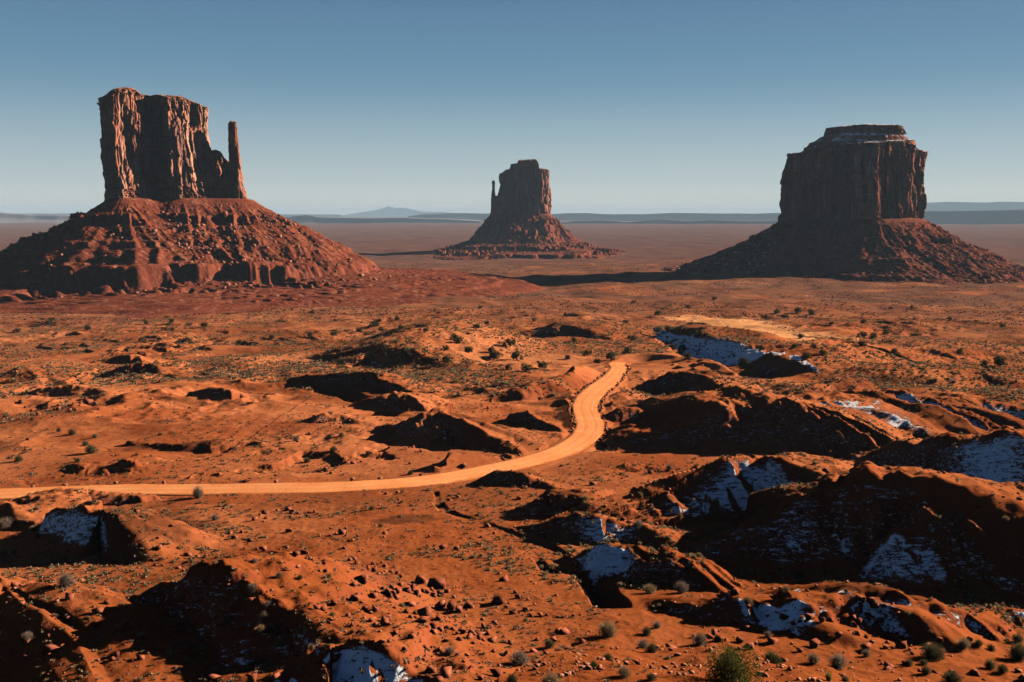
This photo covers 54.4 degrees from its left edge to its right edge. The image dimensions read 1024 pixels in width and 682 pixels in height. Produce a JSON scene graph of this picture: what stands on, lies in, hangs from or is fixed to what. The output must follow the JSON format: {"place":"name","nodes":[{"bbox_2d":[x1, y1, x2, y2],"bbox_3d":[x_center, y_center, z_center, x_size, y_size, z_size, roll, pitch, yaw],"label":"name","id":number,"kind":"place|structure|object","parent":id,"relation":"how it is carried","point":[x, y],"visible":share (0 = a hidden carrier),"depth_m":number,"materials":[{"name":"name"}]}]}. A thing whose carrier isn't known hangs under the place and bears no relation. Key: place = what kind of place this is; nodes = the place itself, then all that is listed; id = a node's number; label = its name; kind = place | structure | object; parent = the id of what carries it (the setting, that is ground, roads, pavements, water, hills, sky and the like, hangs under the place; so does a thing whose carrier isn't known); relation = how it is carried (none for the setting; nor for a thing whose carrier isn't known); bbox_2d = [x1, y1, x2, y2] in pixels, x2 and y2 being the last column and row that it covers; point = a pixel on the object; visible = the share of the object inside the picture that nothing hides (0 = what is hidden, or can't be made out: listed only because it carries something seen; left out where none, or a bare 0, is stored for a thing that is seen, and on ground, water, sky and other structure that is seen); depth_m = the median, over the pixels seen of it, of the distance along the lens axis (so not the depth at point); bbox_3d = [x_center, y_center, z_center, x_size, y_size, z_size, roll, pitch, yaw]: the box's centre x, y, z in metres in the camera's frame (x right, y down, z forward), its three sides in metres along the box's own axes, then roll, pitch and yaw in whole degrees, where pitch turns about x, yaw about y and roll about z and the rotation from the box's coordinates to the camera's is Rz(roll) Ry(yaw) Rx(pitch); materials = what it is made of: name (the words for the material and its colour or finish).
{"place":"outdoors","nodes":[
{"label":"outdoors","id":0,"kind":"place"},
{"bbox_2d":[0,212,69,222],"bbox_3d":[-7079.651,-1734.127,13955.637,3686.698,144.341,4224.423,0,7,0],"label":"distant hills","id":1,"kind":"structure","parent":0,"point":[13,218],"depth_m":12507.70,"materials":[{"name":"stone"}]},
{"bbox_2d":[12,213,340,216],"bbox_3d":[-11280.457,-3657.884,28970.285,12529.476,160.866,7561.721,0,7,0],"label":"distant hills","id":2,"kind":"structure","parent":0,"point":[283,215],"depth_m":29012.29,"materials":[{"name":"stone"}]},
{"bbox_2d":[0,362,626,499],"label":"dirt road","id":3,"kind":"structure","parent":0,"point":[588,430],"depth_m":185.62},
{"bbox_2d":[285,215,479,223],"bbox_3d":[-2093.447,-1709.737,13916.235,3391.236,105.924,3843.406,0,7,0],"label":"distant hills","id":4,"kind":"structure","parent":0,"point":[313,219],"depth_m":12288.27,"materials":[{"name":"stone"}]},
{"bbox_2d":[341,206,449,216],"bbox_3d":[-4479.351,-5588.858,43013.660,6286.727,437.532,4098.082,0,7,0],"label":"distant mountains","id":5,"kind":"structure","parent":0,"point":[388,211],"depth_m":41255.95,"materials":[{"name":"stone"}]},
{"bbox_2d":[0,217,1023,681],"bbox_3d":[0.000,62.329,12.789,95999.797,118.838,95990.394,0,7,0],"label":"ground","id":6,"kind":"structure","parent":0,"point":[876,485],"depth_m":168.82,"materials":[{"name":"soil"}]},
{"bbox_2d":[0,516,13,529],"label":"desert bush","id":7,"kind":"object","parent":6,"relation":"on","point":[5,523],"visible":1,"depth_m":149.11,"materials":[{"name":"brown plant"}]},
{"bbox_2d":[14,454,22,461],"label":"desert bush","id":8,"kind":"object","parent":6,"relation":"on","point":[18,458],"visible":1,"depth_m":210.40,"materials":[{"name":"green plant"}]},
{"bbox_2d":[21,630,35,641],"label":"desert bush","id":9,"kind":"object","parent":6,"relation":"on","point":[28,635],"visible":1,"depth_m":75.38,"materials":[{"name":"brown plant"}]},
{"bbox_2d":[55,571,78,587],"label":"desert bush","id":10,"kind":"object","parent":6,"relation":"on","point":[65,581],"visible":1,"depth_m":83.77,"materials":[{"name":"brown plant"}]},
{"bbox_2d":[83,398,92,403],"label":"boulder","id":11,"kind":"object","parent":6,"relation":"on","point":[87,401],"visible":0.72,"depth_m":303.66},
{"bbox_2d":[84,443,98,453],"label":"desert bush","id":12,"kind":"object","parent":6,"relation":"on","point":[91,448],"visible":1,"depth_m":217.64,"materials":[{"name":"green plant"}]},
{"bbox_2d":[191,486,203,498],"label":"desert bush","id":13,"kind":"object","parent":6,"relation":"on","point":[197,493],"visible":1,"depth_m":169.39,"materials":[{"name":"grey plant"}]},
{"bbox_2d":[207,666,218,674],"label":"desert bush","id":14,"kind":"object","parent":6,"relation":"on","point":[212,670],"visible":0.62,"depth_m":70.56,"materials":[{"name":"brown plant"}]},
{"bbox_2d":[246,582,256,592],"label":"desert bush","id":15,"kind":"object","parent":6,"relation":"on","point":[252,587],"visible":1,"depth_m":76.76,"materials":[{"name":"grey plant"}]},
{"bbox_2d":[256,624,264,633],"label":"desert bush","id":16,"kind":"object","parent":6,"relation":"on","point":[260,629],"visible":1,"depth_m":73.10,"materials":[{"name":"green plant"}]},
{"bbox_2d":[259,611,270,618],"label":"desert bush","id":17,"kind":"object","parent":6,"relation":"on","point":[264,615],"visible":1,"depth_m":74.61,"materials":[{"name":"plant"}]},
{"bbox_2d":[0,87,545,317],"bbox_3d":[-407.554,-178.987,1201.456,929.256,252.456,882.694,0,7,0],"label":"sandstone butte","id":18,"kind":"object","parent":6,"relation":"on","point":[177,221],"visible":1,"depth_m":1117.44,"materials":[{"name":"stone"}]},
{"bbox_2d":[355,573,367,583],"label":"boulder","id":19,"kind":"object","parent":6,"relation":"on","point":[362,578],"visible":0.97,"depth_m":84.89,"materials":[{"name":"stone"}]},
{"bbox_2d":[384,588,393,597],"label":"boulder","id":20,"kind":"object","parent":6,"relation":"on","point":[387,592],"visible":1,"depth_m":84.15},
{"bbox_2d":[402,587,410,592],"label":"boulder","id":21,"kind":"object","parent":6,"relation":"on","point":[407,589],"visible":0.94,"depth_m":90.62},
{"bbox_2d":[414,589,421,595],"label":"boulder","id":22,"kind":"object","parent":6,"relation":"on","point":[417,592],"visible":0.94,"depth_m":91.39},
{"bbox_2d":[415,574,428,583],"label":"boulder","id":23,"kind":"object","parent":6,"relation":"on","point":[419,579],"visible":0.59,"depth_m":102.22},
{"bbox_2d":[417,605,431,618],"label":"boulder","id":24,"kind":"object","parent":6,"relation":"on","point":[425,611],"visible":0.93,"depth_m":78.29,"materials":[{"name":"stone"}]},
{"bbox_2d":[427,578,445,589],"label":"boulder","id":25,"kind":"object","parent":6,"relation":"on","point":[436,583],"visible":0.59,"depth_m":97.93,"materials":[{"name":"stone"}]},
{"bbox_2d":[434,600,445,608],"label":"boulder","id":26,"kind":"object","parent":6,"relation":"on","point":[440,604],"visible":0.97,"depth_m":88.77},
{"bbox_2d":[440,354,450,362],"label":"juniper tree","id":27,"kind":"object","parent":6,"relation":"on","point":[445,358],"visible":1,"depth_m":392.06,"materials":[{"name":"green plant"}]},
{"bbox_2d":[444,646,453,656],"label":"desert bush","id":28,"kind":"object","parent":6,"relation":"on","point":[448,650],"visible":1,"depth_m":71.13,"materials":[{"name":"plant"}]},
{"bbox_2d":[446,600,455,610],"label":"boulder","id":29,"kind":"object","parent":6,"relation":"on","point":[451,605],"visible":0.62,"depth_m":88.31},
{"bbox_2d":[453,336,461,343],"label":"juniper tree","id":30,"kind":"object","parent":6,"relation":"on","point":[458,340],"visible":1,"depth_m":434.58,"materials":[{"name":"green plant"}]},
{"bbox_2d":[455,605,461,612],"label":"boulder","id":31,"kind":"object","parent":6,"relation":"on","point":[458,608],"visible":1,"depth_m":87.47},
{"bbox_2d":[463,346,472,352],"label":"juniper tree","id":32,"kind":"object","parent":6,"relation":"on","point":[468,349],"visible":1,"depth_m":423.63,"materials":[{"name":"green plant"}]},
{"bbox_2d":[488,349,503,358],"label":"juniper tree","id":33,"kind":"object","parent":6,"relation":"on","point":[494,354],"visible":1,"depth_m":420.85,"materials":[{"name":"green plant"}]},
{"bbox_2d":[491,596,506,605],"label":"boulder","id":34,"kind":"object","parent":6,"relation":"on","point":[497,600],"visible":0.9,"depth_m":90.71,"materials":[{"name":"stone"}]},
{"bbox_2d":[499,575,508,580],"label":"boulder","id":35,"kind":"object","parent":6,"relation":"on","point":[504,578],"visible":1,"depth_m":101.91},
{"bbox_2d":[502,338,515,346],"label":"juniper tree","id":36,"kind":"object","parent":6,"relation":"on","point":[509,342],"visible":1,"depth_m":455.62,"materials":[{"name":"green plant"}]},
{"bbox_2d":[0,367,1023,629],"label":"desert scrub","id":37,"kind":"object","parent":6,"relation":"on","point":[488,557],"visible":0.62,"depth_m":127.90,"materials":[{"name":"green plant"}]},
{"bbox_2d":[0,303,1023,422],"bbox_3d":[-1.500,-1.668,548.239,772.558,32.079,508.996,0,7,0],"label":"desert scrub","id":38,"kind":"object","parent":6,"relation":"on","point":[986,388],"visible":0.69,"depth_m":414.45,"materials":[{"name":"green plant"}]},
{"bbox_2d":[0,373,1023,681],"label":"rocks","id":39,"kind":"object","parent":6,"relation":"on","point":[182,639],"depth_m":82.16,"materials":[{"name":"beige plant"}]},
{"bbox_2d":[0,260,1023,326],"bbox_3d":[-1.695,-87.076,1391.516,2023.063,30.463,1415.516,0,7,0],"label":"desert scrub","id":40,"kind":"object","parent":6,"relation":"on","point":[745,315],"visible":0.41,"depth_m":909.09,"materials":[{"name":"green plant"}]},
{"bbox_2d":[505,673,518,681],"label":"desert bush","id":41,"kind":"object","parent":6,"relation":"on","point":[512,678],"visible":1,"depth_m":28.82,"materials":[{"name":"plant"}]},
{"bbox_2d":[2,350,1023,681],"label":"loose stones","id":42,"kind":"object","parent":6,"relation":"on","point":[386,620],"visible":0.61,"depth_m":78.56,"materials":[{"name":"stone"}]},
{"bbox_2d":[4,399,1023,681],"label":"loose stones","id":43,"kind":"object","parent":6,"relation":"on","point":[530,581],"visible":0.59,"depth_m":93.60,"materials":[{"name":"stone"}]},
{"bbox_2d":[511,350,523,359],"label":"juniper tree","id":44,"kind":"object","parent":6,"relation":"on","point":[515,355],"visible":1,"depth_m":421.49,"materials":[{"name":"green plant"}]},
{"bbox_2d":[506,649,533,666],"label":"desert bush","id":45,"kind":"object","parent":6,"relation":"on","point":[518,657],"visible":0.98,"depth_m":72.00,"materials":[{"name":"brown plant"}]},
{"bbox_2d":[424,159,626,259],"bbox_3d":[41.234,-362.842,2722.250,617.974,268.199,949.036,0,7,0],"label":"sandstone butte","id":46,"kind":"object","parent":6,"relation":"on","point":[521,221],"visible":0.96,"depth_m":2640.84,"materials":[{"name":"stone"}]},
{"bbox_2d":[520,364,532,370],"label":"juniper tree","id":47,"kind":"object","parent":6,"relation":"on","point":[526,367],"visible":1,"depth_m":376.18,"materials":[{"name":"green plant"}]},
{"bbox_2d":[538,361,546,368],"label":"juniper tree","id":48,"kind":"object","parent":6,"relation":"on","point":[542,365],"visible":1,"depth_m":393.37,"materials":[{"name":"green plant"}]},
{"bbox_2d":[544,639,554,647],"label":"desert bush","id":49,"kind":"object","parent":6,"relation":"on","point":[549,643],"visible":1,"depth_m":76.81,"materials":[{"name":"plant"}]},
{"bbox_2d":[538,670,562,681],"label":"desert bush","id":50,"kind":"object","parent":6,"relation":"on","point":[550,677],"visible":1,"depth_m":27.83,"materials":[{"name":"plant"}]},
{"bbox_2d":[596,619,618,637],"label":"desert bush","id":51,"kind":"object","parent":6,"relation":"on","point":[607,630],"visible":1,"depth_m":79.76,"materials":[{"name":"plant"}]},
{"bbox_2d":[602,652,613,659],"bbox_3d":[3.621,11.871,37.513,0.512,0.324,0.515,3,8,25],"label":"desert bush","id":52,"kind":"object","parent":6,"relation":"on","point":[607,656],"visible":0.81,"depth_m":37.47,"materials":[{"name":"plant"}]},
{"bbox_2d":[605,351,614,359],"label":"juniper tree","id":53,"kind":"object","parent":6,"relation":"on","point":[611,354],"visible":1,"depth_m":434.65,"materials":[{"name":"green plant"}]},
{"bbox_2d":[615,665,631,679],"bbox_3d":[3.390,9.953,30.037,0.593,0.408,0.588,7,10,43],"label":"desert bush","id":54,"kind":"object","parent":6,"relation":"on","point":[624,672],"visible":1,"depth_m":29.98,"materials":[{"name":"plant"}]},
{"bbox_2d":[621,345,631,353],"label":"juniper tree","id":55,"kind":"object","parent":6,"relation":"on","point":[627,350],"visible":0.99,"depth_m":452.79,"materials":[{"name":"green plant"}]},
{"bbox_2d":[633,519,642,528],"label":"desert bush","id":56,"kind":"object","parent":6,"relation":"on","point":[638,524],"visible":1,"depth_m":125.32,"materials":[{"name":"grey plant"}]},
{"bbox_2d":[637,638,648,647],"bbox_3d":[5.890,13.593,44.833,0.724,0.467,0.731,5,9,34],"label":"desert bush","id":57,"kind":"object","parent":6,"relation":"on","point":[642,643],"visible":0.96,"depth_m":44.76,"materials":[{"name":"plant"}]},
{"bbox_2d":[641,626,651,635],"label":"desert bush","id":58,"kind":"object","parent":6,"relation":"on","point":[647,629],"visible":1,"depth_m":80.85,"materials":[{"name":"green plant"}]},
{"bbox_2d":[643,583,657,593],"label":"desert bush","id":59,"kind":"object","parent":6,"relation":"on","point":[650,589],"visible":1,"depth_m":97.25,"materials":[{"name":"plant"}]},
{"bbox_2d":[644,641,657,652],"bbox_3d":[5.855,12.909,41.788,0.674,0.639,0.653,0,7,-1],"label":"desert bush","id":60,"kind":"object","parent":6,"relation":"on","point":[651,648],"visible":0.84,"depth_m":41.75,"materials":[{"name":"green plant"}]},
{"bbox_2d":[644,672,657,680],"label":"desert bush","id":61,"kind":"object","parent":6,"relation":"on","point":[651,677],"visible":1,"depth_m":29.82,"materials":[{"name":"plant"}]},
{"bbox_2d":[652,621,660,628],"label":"desert bush","id":62,"kind":"object","parent":6,"relation":"on","point":[658,624],"visible":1,"depth_m":82.98,"materials":[{"name":"grey plant"}]},
{"bbox_2d":[673,579,689,592],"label":"desert bush","id":63,"kind":"object","parent":6,"relation":"on","point":[681,587],"visible":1,"depth_m":97.13,"materials":[{"name":"grey plant"}]},
{"bbox_2d":[691,632,706,646],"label":"desert bush","id":64,"kind":"object","parent":6,"relation":"on","point":[699,639],"visible":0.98,"depth_m":78.75,"materials":[{"name":"plant"}]},
{"bbox_2d":[564,649,854,681],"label":"dry grass","id":65,"kind":"structure","parent":6,"relation":"on","point":[645,670],"depth_m":33.48,"materials":[{"name":"beige plant"}]},
{"bbox_2d":[713,635,723,641],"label":"boulder","id":66,"kind":"object","parent":6,"relation":"on","point":[717,638],"visible":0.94,"depth_m":79.46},
{"bbox_2d":[703,640,763,681],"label":"green shrub","id":67,"kind":"object","parent":6,"relation":"on","point":[727,672],"visible":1,"depth_m":30.63,"materials":[{"name":"green plant"}]},
{"bbox_2d":[516,645,958,681],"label":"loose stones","id":68,"kind":"object","parent":6,"relation":"on","point":[587,666],"visible":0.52,"depth_m":33.83,"materials":[{"name":"stone"}]},
{"bbox_2d":[737,356,749,365],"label":"juniper tree","id":69,"kind":"object","parent":6,"relation":"on","point":[742,361],"visible":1,"depth_m":398.77,"materials":[{"name":"green plant"}]},
{"bbox_2d":[743,595,752,603],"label":"desert bush","id":70,"kind":"object","parent":6,"relation":"on","point":[747,600],"visible":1,"depth_m":86.10,"materials":[{"name":"plant"}]},
{"bbox_2d":[755,344,765,350],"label":"juniper tree","id":71,"kind":"object","parent":6,"relation":"on","point":[761,347],"visible":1,"depth_m":415.40,"materials":[{"name":"green plant"}]},
{"bbox_2d":[762,651,782,663],"bbox_3d":[10.602,12.939,40.637,0.930,0.766,0.901,2,8,16],"label":"desert bush","id":72,"kind":"object","parent":6,"relation":"on","point":[772,658],"visible":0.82,"depth_m":40.54,"materials":[{"name":"green plant"}]},
{"bbox_2d":[779,612,789,619],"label":"boulder","id":73,"kind":"object","parent":6,"relation":"on","point":[782,616],"visible":1,"depth_m":83.62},
{"bbox_2d":[802,352,811,358],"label":"juniper tree","id":74,"kind":"object","parent":6,"relation":"on","point":[807,355],"visible":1,"depth_m":382.99,"materials":[{"name":"green plant"}]},
{"bbox_2d":[804,613,813,621],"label":"boulder","id":75,"kind":"object","parent":6,"relation":"on","point":[808,616],"visible":1,"depth_m":82.77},
{"bbox_2d":[804,652,820,663],"bbox_3d":[12.429,13.041,40.988,0.696,0.550,0.690,-3,8,-24],"label":"desert bush","id":76,"kind":"object","parent":6,"relation":"on","point":[813,658],"visible":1,"depth_m":40.95,"materials":[{"name":"plant"}]},
{"bbox_2d":[816,349,826,354],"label":"juniper tree","id":77,"kind":"object","parent":6,"relation":"on","point":[822,351],"visible":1,"depth_m":395.46,"materials":[{"name":"green plant"}]},
{"bbox_2d":[825,670,832,681],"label":"yucca plant","id":78,"kind":"object","parent":6,"relation":"on","point":[828,676],"visible":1,"depth_m":33.68,"materials":[{"name":"green plant"}]},
{"bbox_2d":[827,651,850,669],"bbox_3d":[13.569,13.293,41.384,1.075,0.770,1.086,1,7,10],"label":"desert bush","id":79,"kind":"object","parent":6,"relation":"on","point":[838,661],"visible":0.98,"depth_m":41.31,"materials":[{"name":"plant"}]},
{"bbox_2d":[660,124,1023,284],"bbox_3d":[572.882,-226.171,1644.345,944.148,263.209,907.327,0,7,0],"label":"sandstone butte","id":80,"kind":"object","parent":6,"relation":"on","point":[853,203],"visible":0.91,"depth_m":1568.13,"materials":[{"name":"stone"}]},
{"bbox_2d":[854,606,862,613],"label":"boulder","id":81,"kind":"object","parent":6,"relation":"on","point":[858,609],"visible":1,"depth_m":85.45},
{"bbox_2d":[854,339,866,345],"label":"juniper tree","id":82,"kind":"object","parent":6,"relation":"on","point":[860,343],"visible":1,"depth_m":424.72,"materials":[{"name":"green plant"}]},
{"bbox_2d":[856,331,867,337],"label":"juniper tree","id":83,"kind":"object","parent":6,"relation":"on","point":[863,334],"visible":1,"depth_m":572.78,"materials":[{"name":"green plant"}]},
{"bbox_2d":[861,648,869,656],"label":"desert bush","id":84,"kind":"object","parent":6,"relation":"on","point":[866,652],"visible":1,"depth_m":77.26,"materials":[{"name":"plant"}]},
{"bbox_2d":[864,612,871,621],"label":"boulder","id":85,"kind":"object","parent":6,"relation":"on","point":[868,615],"visible":1,"depth_m":84.91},
{"bbox_2d":[866,597,875,603],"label":"boulder","id":86,"kind":"object","parent":6,"relation":"on","point":[869,600],"visible":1,"depth_m":85.94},
{"bbox_2d":[870,603,878,607],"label":"boulder","id":87,"kind":"object","parent":6,"relation":"on","point":[874,605],"visible":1,"depth_m":85.49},
{"bbox_2d":[891,348,899,354],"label":"juniper tree","id":88,"kind":"object","parent":6,"relation":"on","point":[894,351],"visible":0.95,"depth_m":433.81,"materials":[{"name":"green plant"}]},
{"bbox_2d":[894,641,906,648],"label":"boulder","id":89,"kind":"object","parent":6,"relation":"on","point":[902,644],"visible":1,"depth_m":79.98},
{"bbox_2d":[920,665,931,674],"bbox_3d":[17.836,14.198,42.909,0.631,0.568,0.611,-7,10,-42],"label":"desert bush","id":90,"kind":"object","parent":6,"relation":"on","point":[925,670],"visible":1,"depth_m":42.86,"materials":[{"name":"plant"}]},
{"bbox_2d":[919,641,947,660],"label":"desert bush","id":91,"kind":"object","parent":6,"relation":"on","point":[932,651],"visible":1,"depth_m":77.40,"materials":[{"name":"plant"}]},
{"bbox_2d":[940,669,963,681],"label":"desert bush","id":92,"kind":"object","parent":6,"relation":"on","point":[950,676],"visible":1,"depth_m":40.97,"materials":[{"name":"plant"}]},
{"bbox_2d":[955,348,963,354],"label":"juniper tree","id":93,"kind":"object","parent":6,"relation":"on","point":[958,351],"visible":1,"depth_m":453.66,"materials":[{"name":"green plant"}]},
{"bbox_2d":[957,637,971,649],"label":"desert bush","id":94,"kind":"object","parent":6,"relation":"on","point":[964,642],"visible":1,"depth_m":80.31,"materials":[{"name":"brown plant"}]},
{"bbox_2d":[974,638,982,646],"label":"desert bush","id":95,"kind":"object","parent":6,"relation":"on","point":[979,643],"visible":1,"depth_m":80.95,"materials":[{"name":"green plant"}]},
{"bbox_2d":[984,657,996,669],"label":"desert bush","id":96,"kind":"object","parent":6,"relation":"on","point":[990,664],"visible":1,"depth_m":75.79,"materials":[{"name":"green plant"}]},
{"bbox_2d":[987,643,995,651],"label":"desert bush","id":97,"kind":"object","parent":6,"relation":"on","point":[990,646],"visible":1,"depth_m":81.07,"materials":[{"name":"green plant"}]},
{"bbox_2d":[993,355,1007,365],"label":"juniper tree","id":98,"kind":"object","parent":6,"relation":"on","point":[999,360],"visible":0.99,"depth_m":426.27,"materials":[{"name":"green plant"}]},
{"bbox_2d":[994,662,1008,672],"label":"desert bush","id":99,"kind":"object","parent":6,"relation":"on","point":[1002,668],"visible":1,"depth_m":74.96,"materials":[{"name":"green plant"}]},
{"bbox_2d":[1004,641,1023,661],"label":"desert bush","id":100,"kind":"object","parent":6,"relation":"on","point":[1017,651],"visible":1,"depth_m":79.22,"materials":[{"name":"green plant"}]},
{"bbox_2d":[1011,632,1023,642],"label":"desert bush","id":101,"kind":"object","parent":6,"relation":"on","point":[1017,638],"visible":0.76,"depth_m":84.33,"materials":[{"name":"plant"}]},
{"bbox_2d":[0,0,1023,214],"label":"sky","id":102,"kind":"structure","parent":0,"point":[339,107],"materials":[{"name":"blue"}]},
{"bbox_2d":[408,213,780,220],"bbox_3d":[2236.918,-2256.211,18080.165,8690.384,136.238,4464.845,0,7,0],"label":"distant hills","id":103,"kind":"structure","parent":0,"point":[667,216],"depth_m":16700.25,"materials":[{"name":"stone"}]},
{"bbox_2d":[560,219,777,223],"bbox_3d":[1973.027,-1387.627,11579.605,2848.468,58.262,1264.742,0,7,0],"label":"distant hills","id":104,"kind":"structure","parent":0,"point":[660,221],"depth_m":11274.21,"materials":[{"name":"stone"}]},
{"bbox_2d":[923,210,1023,223],"bbox_3d":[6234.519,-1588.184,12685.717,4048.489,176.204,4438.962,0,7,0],"label":"distant hills","id":105,"kind":"structure","parent":0,"point":[983,217],"depth_m":11219.80,"materials":[{"name":"stone"}]},
{"bbox_2d":[925,202,1023,210],"bbox_3d":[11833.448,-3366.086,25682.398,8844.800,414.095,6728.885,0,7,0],"label":"distant mountains","id":106,"kind":"structure","parent":0,"point":[957,206],"depth_m":24270.05,"materials":[{"name":"stone"}]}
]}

